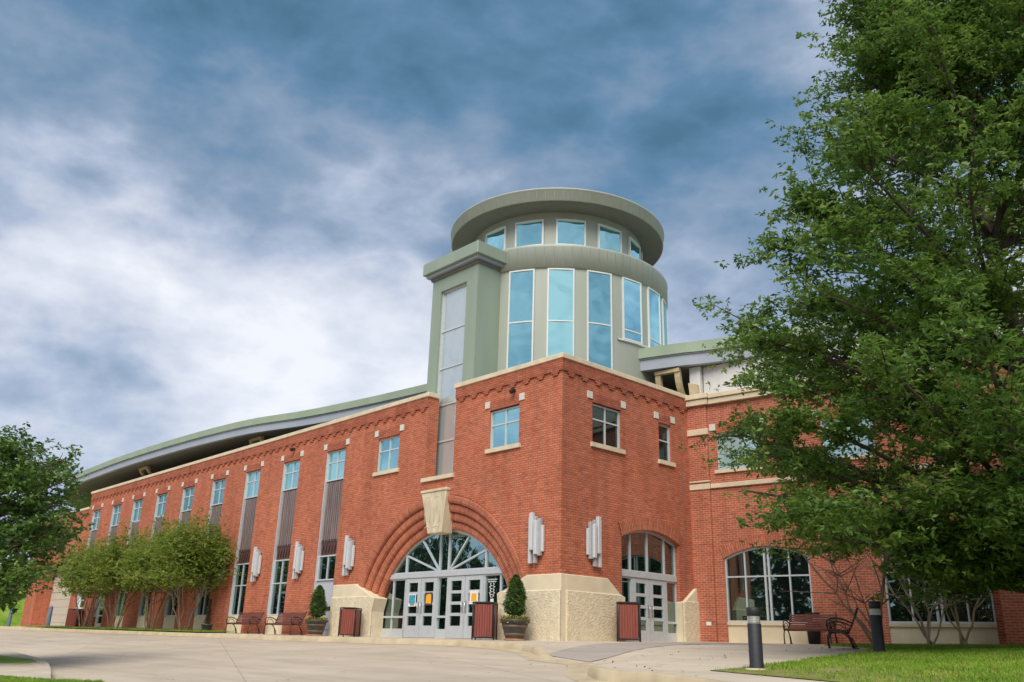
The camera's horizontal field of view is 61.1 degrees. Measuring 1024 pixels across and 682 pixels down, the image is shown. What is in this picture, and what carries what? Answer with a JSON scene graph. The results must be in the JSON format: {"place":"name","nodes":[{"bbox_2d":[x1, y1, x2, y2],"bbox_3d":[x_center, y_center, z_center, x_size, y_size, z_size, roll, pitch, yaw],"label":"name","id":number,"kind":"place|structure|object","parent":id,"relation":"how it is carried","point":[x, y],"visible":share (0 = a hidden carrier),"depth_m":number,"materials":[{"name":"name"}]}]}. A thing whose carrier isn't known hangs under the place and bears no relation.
{"place":"outdoors","nodes":[
{"label":"outdoors","id":0,"kind":"place"},
{"bbox_2d":[0,580,27,625],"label":"grass bank","id":1,"kind":"structure","parent":0,"point":[16,618],"depth_m":65.86,"materials":[{"name":"green plant"}]},
{"bbox_2d":[0,648,50,678],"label":"pavement island","id":2,"kind":"structure","parent":0,"point":[39,667],"depth_m":18.75,"materials":[{"name":"concrete"}]},
{"bbox_2d":[0,655,35,662],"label":"grass island","id":3,"kind":"structure","parent":2,"relation":"on","point":[6,659],"depth_m":21.48,"materials":[{"name":"green plant"}]},
{"bbox_2d":[0,421,95,613],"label":"broadleaf tree","id":4,"kind":"object","parent":2,"relation":"on","point":[32,536],"visible":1,"depth_m":20.95,"materials":[{"name":"green plant"}]},
{"bbox_2d":[0,675,103,681],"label":"corner grass","id":5,"kind":"structure","parent":0,"point":[3,678],"depth_m":14.92,"materials":[{"name":"green plant"}]},
{"bbox_2d":[25,625,233,631],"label":"verge grass","id":6,"kind":"structure","parent":0,"point":[157,629],"depth_m":44.43,"materials":[{"name":"green plant"}]},
{"bbox_2d":[0,629,588,681],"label":"drive","id":7,"kind":"structure","parent":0,"point":[112,657],"depth_m":20.73,"materials":[{"name":"concrete"}]},
{"bbox_2d":[5,629,607,681],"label":"gutter","id":8,"kind":"object","parent":7,"relation":"on","point":[577,672],"visible":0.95,"depth_m":19.51,"materials":[{"name":"concrete"}]},
{"bbox_2d":[0,626,730,681],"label":"kerb","id":9,"kind":"structure","parent":7,"relation":"on","point":[599,673],"depth_m":25.08,"materials":[{"name":"concrete"}]},
{"bbox_2d":[1,626,870,681],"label":"plaza","id":10,"kind":"structure","parent":0,"point":[685,661],"depth_m":16.88,"materials":[{"name":"concrete"}]},
{"bbox_2d":[7,608,12,625],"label":"safety post","id":11,"kind":"object","parent":10,"relation":"on","point":[9,619],"visible":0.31,"depth_m":61.53,"materials":[{"name":"metal"}]},
{"bbox_2d":[46,522,121,628],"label":"crape myrtle","id":12,"kind":"object","parent":10,"relation":"on","point":[67,582],"visible":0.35,"depth_m":50.50,"materials":[{"name":"green plant"}]},
{"bbox_2d":[61,519,153,629],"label":"crape myrtle","id":13,"kind":"object","parent":10,"relation":"on","point":[101,565],"visible":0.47,"depth_m":46.90,"materials":[{"name":"green plant"}]},
{"bbox_2d":[225,612,263,633],"bbox_3d":[-11.764,12.358,38.073,0.694,0.954,2.210,19,-26,-40],"label":"park bench","id":14,"kind":"object","parent":10,"relation":"on","point":[254,620],"visible":0.95,"depth_m":38.21,"materials":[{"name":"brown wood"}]},
{"bbox_2d":[263,611,306,634],"bbox_3d":[-9.333,11.578,35.607,0.694,0.954,2.210,19,-26,-40],"label":"park bench","id":15,"kind":"object","parent":10,"relation":"on","point":[282,619],"visible":0.96,"depth_m":35.76,"materials":[{"name":"brown wood"}]},
{"bbox_2d":[304,585,327,635],"bbox_3d":[-7.616,10.532,33.956,0.937,1.935,0.969,19,-26,-40],"label":"potted shrub","id":16,"kind":"object","parent":10,"relation":"on","point":[317,622],"visible":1,"depth_m":33.73,"materials":[{"name":"green plant"}]},
{"bbox_2d":[338,607,361,636],"bbox_3d":[-6.006,10.418,32.129,0.660,1.032,0.660,-1,-20,7],"label":"litter bin","id":17,"kind":"object","parent":10,"relation":"on","point":[349,621],"visible":0.97,"depth_m":31.90,"materials":[{"name":"metal"}]},
{"bbox_2d":[471,601,497,639],"bbox_3d":[-0.837,8.643,26.775,0.713,1.115,0.713,-1,-20,7],"label":"litter bin","id":18,"kind":"object","parent":10,"relation":"on","point":[484,619],"visible":0.99,"depth_m":26.50,"materials":[{"name":"metal"}]},
{"bbox_2d":[499,573,530,640],"bbox_3d":[0.104,7.951,25.986,0.968,1.948,0.958,19,-26,-40],"label":"potted shrub","id":19,"kind":"object","parent":10,"relation":"on","point":[514,626],"visible":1,"depth_m":25.75,"materials":[{"name":"green plant"}]},
{"bbox_2d":[616,602,640,641],"bbox_3d":[3.580,8.618,26.604,0.739,1.156,0.739,-1,-20,7],"label":"litter bin","id":20,"kind":"object","parent":10,"relation":"on","point":[629,620],"visible":0.98,"depth_m":26.30,"materials":[{"name":"metal"}]},
{"bbox_2d":[783,613,837,643],"bbox_3d":[9.209,8.871,26.771,1.510,0.954,0.694,-13,-24,36],"label":"park bench","id":21,"kind":"object","parent":10,"relation":"on","point":[818,627],"visible":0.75,"depth_m":26.90,"materials":[{"name":"brown wood"}]},
{"bbox_2d":[805,612,820,643],"bbox_3d":[9.447,9.004,27.162,0.486,0.941,0.486,19,-26,-40],"label":"litter bin","id":22,"kind":"object","parent":10,"relation":"on","point":[814,637],"visible":0.62,"depth_m":26.96,"materials":[{"name":"metal"}]},
{"bbox_2d":[825,608,859,648],"bbox_3d":[6.804,5.929,17.837,0.642,0.782,1.814,-5,-21,19],"label":"park bench","id":23,"kind":"object","parent":10,"relation":"on","point":[844,632],"visible":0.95,"depth_m":17.10,"materials":[{"name":"brown metal"}]},
{"bbox_2d":[0,0,1023,565],"label":"sky","id":24,"kind":"structure","parent":0,"point":[214,213],"materials":[{"name":"blue"}]},
{"bbox_2d":[20,187,1023,644],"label":"arena building","id":25,"kind":"structure","parent":0,"point":[550,305],"depth_m":32.54,"materials":[{"name":"red brick"}]},
{"bbox_2d":[46,571,70,625],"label":"roller door","id":26,"kind":"structure","parent":25,"relation":"in","point":[60,603],"depth_m":59.51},
{"bbox_2d":[78,595,83,608],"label":"door","id":27,"kind":"structure","parent":25,"relation":"in","point":[80,604],"depth_m":55.71,"materials":[{"name":"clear glass"}]},
{"bbox_2d":[91,510,100,530],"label":"window","id":28,"kind":"structure","parent":25,"relation":"in","point":[96,518],"depth_m":57.45,"materials":[{"name":"glass"}]},
{"bbox_2d":[94,592,105,626],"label":"door","id":29,"kind":"structure","parent":25,"relation":"in","point":[99,611],"depth_m":52.97,"materials":[{"name":"glass"}]},
{"bbox_2d":[111,505,121,526],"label":"window","id":30,"kind":"structure","parent":25,"relation":"in","point":[116,514],"depth_m":54.98,"materials":[{"name":"glass"}]},
{"bbox_2d":[116,587,126,616],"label":"window","id":31,"kind":"structure","parent":25,"relation":"in","point":[120,605],"depth_m":50.84,"materials":[{"name":"glass"}]},
{"bbox_2d":[132,499,142,521],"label":"window","id":32,"kind":"structure","parent":25,"relation":"in","point":[138,504],"depth_m":52.56,"materials":[{"name":"glass"}]},
{"bbox_2d":[139,589,150,616],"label":"window","id":33,"kind":"structure","parent":25,"relation":"in","point":[142,610],"depth_m":48.35,"materials":[{"name":"glass"}]},
{"bbox_2d":[155,493,167,517],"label":"window","id":34,"kind":"structure","parent":25,"relation":"in","point":[161,505],"depth_m":50.05,"materials":[{"name":"glass"}]},
{"bbox_2d":[166,586,178,615],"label":"window","id":35,"kind":"structure","parent":25,"relation":"in","point":[169,611],"depth_m":45.77,"materials":[{"name":"glass"}]},
{"bbox_2d":[182,486,194,511],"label":"window","id":36,"kind":"structure","parent":25,"relation":"in","point":[189,492],"depth_m":47.55,"materials":[{"name":"glass"}]},
{"bbox_2d":[196,569,210,615],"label":"window","id":37,"kind":"structure","parent":25,"relation":"in","point":[201,610],"depth_m":43.12,"materials":[{"name":"glass"}]},
{"bbox_2d":[211,479,225,505],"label":"window","id":38,"kind":"structure","parent":25,"relation":"in","point":[219,486],"depth_m":44.96,"materials":[{"name":"glass"}]},
{"bbox_2d":[217,555,225,583],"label":"wall lamp","id":39,"kind":"object","parent":25,"relation":"attached to","point":[223,569],"visible":0.34,"depth_m":41.96,"materials":[{"name":"metal"}]},
{"bbox_2d":[230,563,248,615],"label":"window","id":40,"kind":"structure","parent":25,"relation":"in","point":[239,588],"depth_m":40.76,"materials":[{"name":"glass"}]},
{"bbox_2d":[245,470,260,498],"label":"window","id":41,"kind":"structure","parent":25,"relation":"in","point":[253,479],"depth_m":42.39,"materials":[{"name":"glass"}]},
{"bbox_2d":[250,547,261,581],"bbox_3d":[-11.709,10.216,39.685,0.240,1.550,0.600,19,-26,-40],"label":"wall lamp","id":42,"kind":"object","parent":25,"relation":"attached to","point":[256,564],"visible":1,"depth_m":39.58,"materials":[{"name":"metal"}]},
{"bbox_2d":[268,559,288,614],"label":"window","id":43,"kind":"structure","parent":25,"relation":"in","point":[280,573],"depth_m":38.20,"materials":[{"name":"glass"}]},
{"bbox_2d":[283,460,299,490],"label":"window","id":44,"kind":"structure","parent":25,"relation":"in","point":[291,476],"depth_m":39.82,"materials":[{"name":"glass"}]},
{"bbox_2d":[292,542,304,578],"bbox_3d":[-9.140,9.376,37.086,0.240,1.550,0.600,19,-26,-40],"label":"wall lamp","id":45,"kind":"object","parent":25,"relation":"attached to","point":[298,561],"visible":1,"depth_m":36.99,"materials":[{"name":"metal"}]},
{"bbox_2d":[317,554,335,580],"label":"window","id":46,"kind":"structure","parent":25,"relation":"in","point":[326,563],"depth_m":35.79,"materials":[{"name":"glass"}]},
{"bbox_2d":[326,449,345,481],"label":"window","id":47,"kind":"structure","parent":25,"relation":"in","point":[336,462],"depth_m":37.21,"materials":[{"name":"glass"}]},
{"bbox_2d":[342,535,354,575],"bbox_3d":[-6.482,8.507,34.396,0.240,1.550,0.600,19,-26,-40],"label":"wall lamp","id":48,"kind":"object","parent":25,"relation":"attached to","point":[348,555],"visible":1,"depth_m":34.30,"materials":[{"name":"metal"}]},
{"bbox_2d":[377,435,399,471],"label":"window","id":49,"kind":"structure","parent":25,"relation":"in","point":[389,447],"depth_m":34.52,"materials":[{"name":"glass"}]},
{"bbox_2d":[408,594,415,606],"bbox_3d":[-3.645,9.452,31.616,0.013,0.440,0.440,19,-26,-40],"label":"door notice","id":50,"kind":"object","parent":25,"relation":"attached to","point":[412,600],"depth_m":31.61,"materials":[{"name":"blue paper"}]},
{"bbox_2d":[403,578,421,636],"bbox_3d":[-3.639,9.687,31.516,0.141,2.050,0.900,19,-26,-40],"label":"door","id":51,"kind":"structure","parent":25,"relation":"in","point":[413,585],"depth_m":31.51,"materials":[{"name":"paint"}]},
{"bbox_2d":[418,577,437,637],"bbox_3d":[-3.009,9.481,30.878,0.141,2.050,0.900,19,-26,-40],"label":"door","id":52,"kind":"structure","parent":25,"relation":"in","point":[427,612],"depth_m":30.87,"materials":[{"name":"paint"}]},
{"bbox_2d":[424,592,432,604],"bbox_3d":[-2.985,9.209,30.961,0.011,0.440,0.440,19,-26,-40],"label":"door notice","id":53,"kind":"object","parent":25,"relation":"attached to","point":[428,598],"depth_m":30.95,"materials":[{"name":"orange paper"}]},
{"bbox_2d":[435,283,466,475],"bbox_3d":[-2.343,1.506,33.580,0.080,7.760,1.620,19,-26,-40],"label":"stair window","id":54,"kind":"structure","parent":25,"relation":"in","point":[450,369],"depth_m":33.84,"materials":[{"name":"glass"}]},
{"bbox_2d":[445,575,465,637],"bbox_3d":[-1.958,9.137,29.814,0.141,2.050,0.930,19,-26,-40],"label":"door","id":55,"kind":"structure","parent":25,"relation":"in","point":[456,584],"depth_m":29.84,"materials":[{"name":"paint"}]},
{"bbox_2d":[463,574,483,638],"bbox_3d":[-1.303,8.923,29.152,0.141,2.050,0.940,19,-26,-40],"label":"door","id":56,"kind":"structure","parent":25,"relation":"in","point":[473,582],"depth_m":29.29,"materials":[{"name":"paint"}]},
{"bbox_2d":[469,590,478,603],"bbox_3d":[-1.287,8.643,29.244,0.013,0.440,0.440,19,-26,-40],"label":"door notice","id":57,"kind":"object","parent":25,"relation":"attached to","point":[473,595],"depth_m":29.25,"materials":[{"name":"paper"}]},
{"bbox_2d":[488,579,496,601],"bbox_3d":[-0.669,8.470,28.728,0.024,1.138,0.480,19,-26,-40],"label":"window lettering","id":58,"kind":"object","parent":25,"relation":"attached to","point":[491,600],"depth_m":28.79},
{"bbox_2d":[485,226,506,249],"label":"tower window","id":59,"kind":"structure","parent":25,"relation":"in","point":[497,238],"depth_m":36.76,"materials":[{"name":"blue glass"}]},
{"bbox_2d":[490,405,518,448],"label":"window","id":60,"kind":"structure","parent":25,"relation":"in","point":[504,422],"depth_m":29.80,"materials":[{"name":"glass"}]},
{"bbox_2d":[506,269,534,368],"bbox_3d":[0.338,-0.264,33.448,0.595,5.360,0.978,19,-26,-40],"label":"tower window","id":61,"kind":"structure","parent":25,"relation":"in","point":[520,329],"depth_m":33.64,"materials":[{"name":"blue glass"}]},
{"bbox_2d":[515,219,543,246],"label":"tower window","id":62,"kind":"structure","parent":25,"relation":"in","point":[531,232],"depth_m":35.96,"materials":[{"name":"blue glass"}]},
{"bbox_2d":[528,512,544,563],"bbox_3d":[0.745,6.144,27.083,0.240,1.550,0.600,19,-26,-40],"label":"wall lamp","id":63,"kind":"object","parent":25,"relation":"attached to","point":[536,529],"visible":1,"depth_m":27.00,"materials":[{"name":"metal"}]},
{"bbox_2d":[546,268,574,356],"bbox_3d":[1.852,-0.308,33.193,0.838,5.360,0.806,19,-26,-40],"label":"tower window","id":64,"kind":"structure","parent":25,"relation":"in","point":[560,281],"depth_m":33.46,"materials":[{"name":"blue glass"}]},
{"bbox_2d":[556,219,585,245],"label":"tower window","id":65,"kind":"structure","parent":25,"relation":"in","point":[568,231],"depth_m":35.75,"materials":[{"name":"blue glass"}]},
{"bbox_2d":[586,516,601,566],"bbox_3d":[2.597,6.304,27.289,0.600,1.550,0.240,19,-26,-40],"label":"wall lamp","id":66,"kind":"object","parent":25,"relation":"attached to","point":[594,541],"visible":1,"depth_m":27.20,"materials":[{"name":"metal"}]},
{"bbox_2d":[587,270,612,368],"bbox_3d":[3.362,-0.190,33.400,0.995,5.360,0.553,19,-26,-40],"label":"tower window","id":67,"kind":"structure","parent":25,"relation":"in","point":[599,284],"depth_m":33.59,"materials":[{"name":"blue glass"}]},
{"bbox_2d":[592,404,619,448],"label":"window","id":68,"kind":"structure","parent":25,"relation":"in","point":[605,421],"depth_m":29.29,"materials":[{"name":"glass"}]},
{"bbox_2d":[597,223,621,252],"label":"tower window","id":69,"kind":"structure","parent":25,"relation":"in","point":[609,238],"depth_m":36.29,"materials":[{"name":"blue glass"}]},
{"bbox_2d":[622,277,642,344],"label":"tower window","id":70,"kind":"structure","parent":25,"relation":"in","point":[632,329],"depth_m":34.46,"materials":[{"name":"blue glass"}]},
{"bbox_2d":[628,236,640,259],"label":"tower window","id":71,"kind":"structure","parent":25,"relation":"in","point":[634,249],"depth_m":37.45,"materials":[{"name":"blue glass"}]},
{"bbox_2d":[632,577,650,641],"bbox_3d":[4.264,8.855,28.486,0.880,2.050,0.141,19,-26,-40],"label":"door","id":72,"kind":"structure","parent":25,"relation":"in","point":[640,586],"depth_m":28.62,"materials":[{"name":"paint"}]},
{"bbox_2d":[647,287,660,346],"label":"tower window","id":73,"kind":"structure","parent":25,"relation":"in","point":[653,298],"depth_m":35.45,"materials":[{"name":"blue glass"}]},
{"bbox_2d":[649,579,667,641],"bbox_3d":[4.923,9.079,29.065,0.890,2.050,0.141,19,-26,-40],"label":"door","id":74,"kind":"structure","parent":25,"relation":"in","point":[657,588],"depth_m":29.09,"materials":[{"name":"paint"}]},
{"bbox_2d":[658,424,669,461],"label":"window","id":75,"kind":"structure","parent":25,"relation":"in","point":[664,441],"depth_m":31.33,"materials":[{"name":"glass"}]},
{"bbox_2d":[661,298,667,344],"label":"tower window","id":76,"kind":"structure","parent":25,"relation":"in","point":[663,304],"depth_m":36.60,"materials":[{"name":"blue glass"}]},
{"bbox_2d":[717,430,756,469],"bbox_3d":[8.120,3.855,31.019,0.316,1.420,1.614,19,-26,-40],"label":"window","id":77,"kind":"structure","parent":25,"relation":"in","point":[736,444],"depth_m":31.22,"materials":[{"name":"glass"}]},
{"bbox_2d":[725,546,813,622],"bbox_3d":[8.568,8.129,29.025,2.980,2.460,0.080,-13,-24,36],"label":"window","id":78,"kind":"structure","parent":25,"relation":"in","point":[752,580],"depth_m":29.03,"materials":[{"name":"glass"}]},
{"bbox_2d":[820,418,874,456],"bbox_3d":[11.131,3.143,28.746,0.328,1.420,1.693,19,-26,-40],"label":"window","id":79,"kind":"structure","parent":25,"relation":"in","point":[864,442],"depth_m":28.58,"materials":[{"name":"glass"}]},
{"bbox_2d":[882,551,996,623],"bbox_3d":[12.677,7.158,25.922,2.940,2.460,0.080,-13,-24,36],"label":"window","id":80,"kind":"structure","parent":25,"relation":"in","point":[985,613],"depth_m":25.75,"materials":[{"name":"glass"}]},
{"bbox_2d":[548,642,747,661],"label":"grey path","id":81,"kind":"structure","parent":0,"point":[591,652],"depth_m":19.88,"materials":[{"name":"grey concrete"}]},
{"bbox_2d":[710,643,1023,681],"bbox_3d":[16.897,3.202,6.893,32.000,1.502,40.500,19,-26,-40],"label":"lawn","id":82,"kind":"structure","parent":0,"point":[814,676],"depth_m":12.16,"materials":[{"name":"plant"}]},
{"bbox_2d":[745,607,765,669],"bbox_3d":[3.744,4.599,13.351,0.340,0.950,0.340,19,-26,-40],"label":"bollard light","id":83,"kind":"object","parent":82,"relation":"on","point":[756,661],"visible":0.97,"depth_m":13.28,"materials":[{"name":"metal"}]},
{"bbox_2d":[567,644,1014,680],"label":"fallen leaves","id":84,"kind":"object","parent":82,"relation":"on","point":[724,655],"visible":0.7,"depth_m":14.25,"materials":[{"name":"brown plant"}]},
{"bbox_2d":[758,495,903,643],"bbox_3d":[9.051,6.124,23.546,3.419,4.125,3.936,13,-22,-29],"label":"crape myrtle","id":85,"kind":"object","parent":82,"relation":"on","point":[857,619],"visible":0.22,"depth_m":23.25,"materials":[{"name":"brown plant"}]},
{"bbox_2d":[678,0,1023,613],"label":"oak tree","id":86,"kind":"object","parent":82,"relation":"on","point":[938,50],"visible":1,"depth_m":16.69,"materials":[{"name":"green plant"}]},
{"bbox_2d":[868,601,885,651],"bbox_3d":[6.758,5.327,16.050,0.340,0.970,0.340,19,-26,-40],"label":"bollard light","id":87,"kind":"object","parent":82,"relation":"on","point":[877,633],"visible":0.74,"depth_m":15.99,"materials":[{"name":"metal"}]},
{"bbox_2d":[848,508,963,644],"bbox_3d":[11.044,6.208,24.040,3.338,4.336,4.542,13,-23,-30],"label":"crape myrtle","id":88,"kind":"object","parent":82,"relation":"on","point":[924,633],"visible":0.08,"depth_m":23.48,"materials":[{"name":"brown plant"}]},
{"bbox_2d":[901,512,990,644],"bbox_3d":[12.090,6.380,24.020,3.031,4.014,3.562,19,-26,-40],"label":"crape myrtle","id":89,"kind":"object","parent":82,"relation":"on","point":[961,636],"visible":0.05,"depth_m":23.20,"materials":[{"name":"brown plant"}]},
{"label":"grass verge","id":90,"kind":"structure","parent":0,"visible":0},
{"bbox_2d":[45,606,52,627],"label":"safety post","id":91,"kind":"object","parent":90,"relation":"on","point":[49,616],"visible":1,"depth_m":55.12,"materials":[{"name":"metal"}]},
{"bbox_2d":[65,609,84,626],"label":"litter bin","id":92,"kind":"object","parent":90,"relation":"on","point":[72,620],"visible":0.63,"depth_m":52.88,"materials":[{"name":"metal"}]},
{"bbox_2d":[108,513,197,630],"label":"crape myrtle","id":93,"kind":"object","parent":90,"relation":"on","point":[138,561],"visible":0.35,"depth_m":43.88,"materials":[{"name":"green plant"}]},
{"bbox_2d":[119,506,242,631],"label":"crape myrtle","id":94,"kind":"object","parent":90,"relation":"on","point":[205,549],"visible":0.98,"depth_m":41.20,"materials":[{"name":"green plant"}]},
{"bbox_2d":[201,599,212,632],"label":"potted plant","id":95,"kind":"object","parent":90,"relation":"on","point":[207,625],"visible":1,"depth_m":40.31,"materials":[{"name":"green plant"}]}
]}

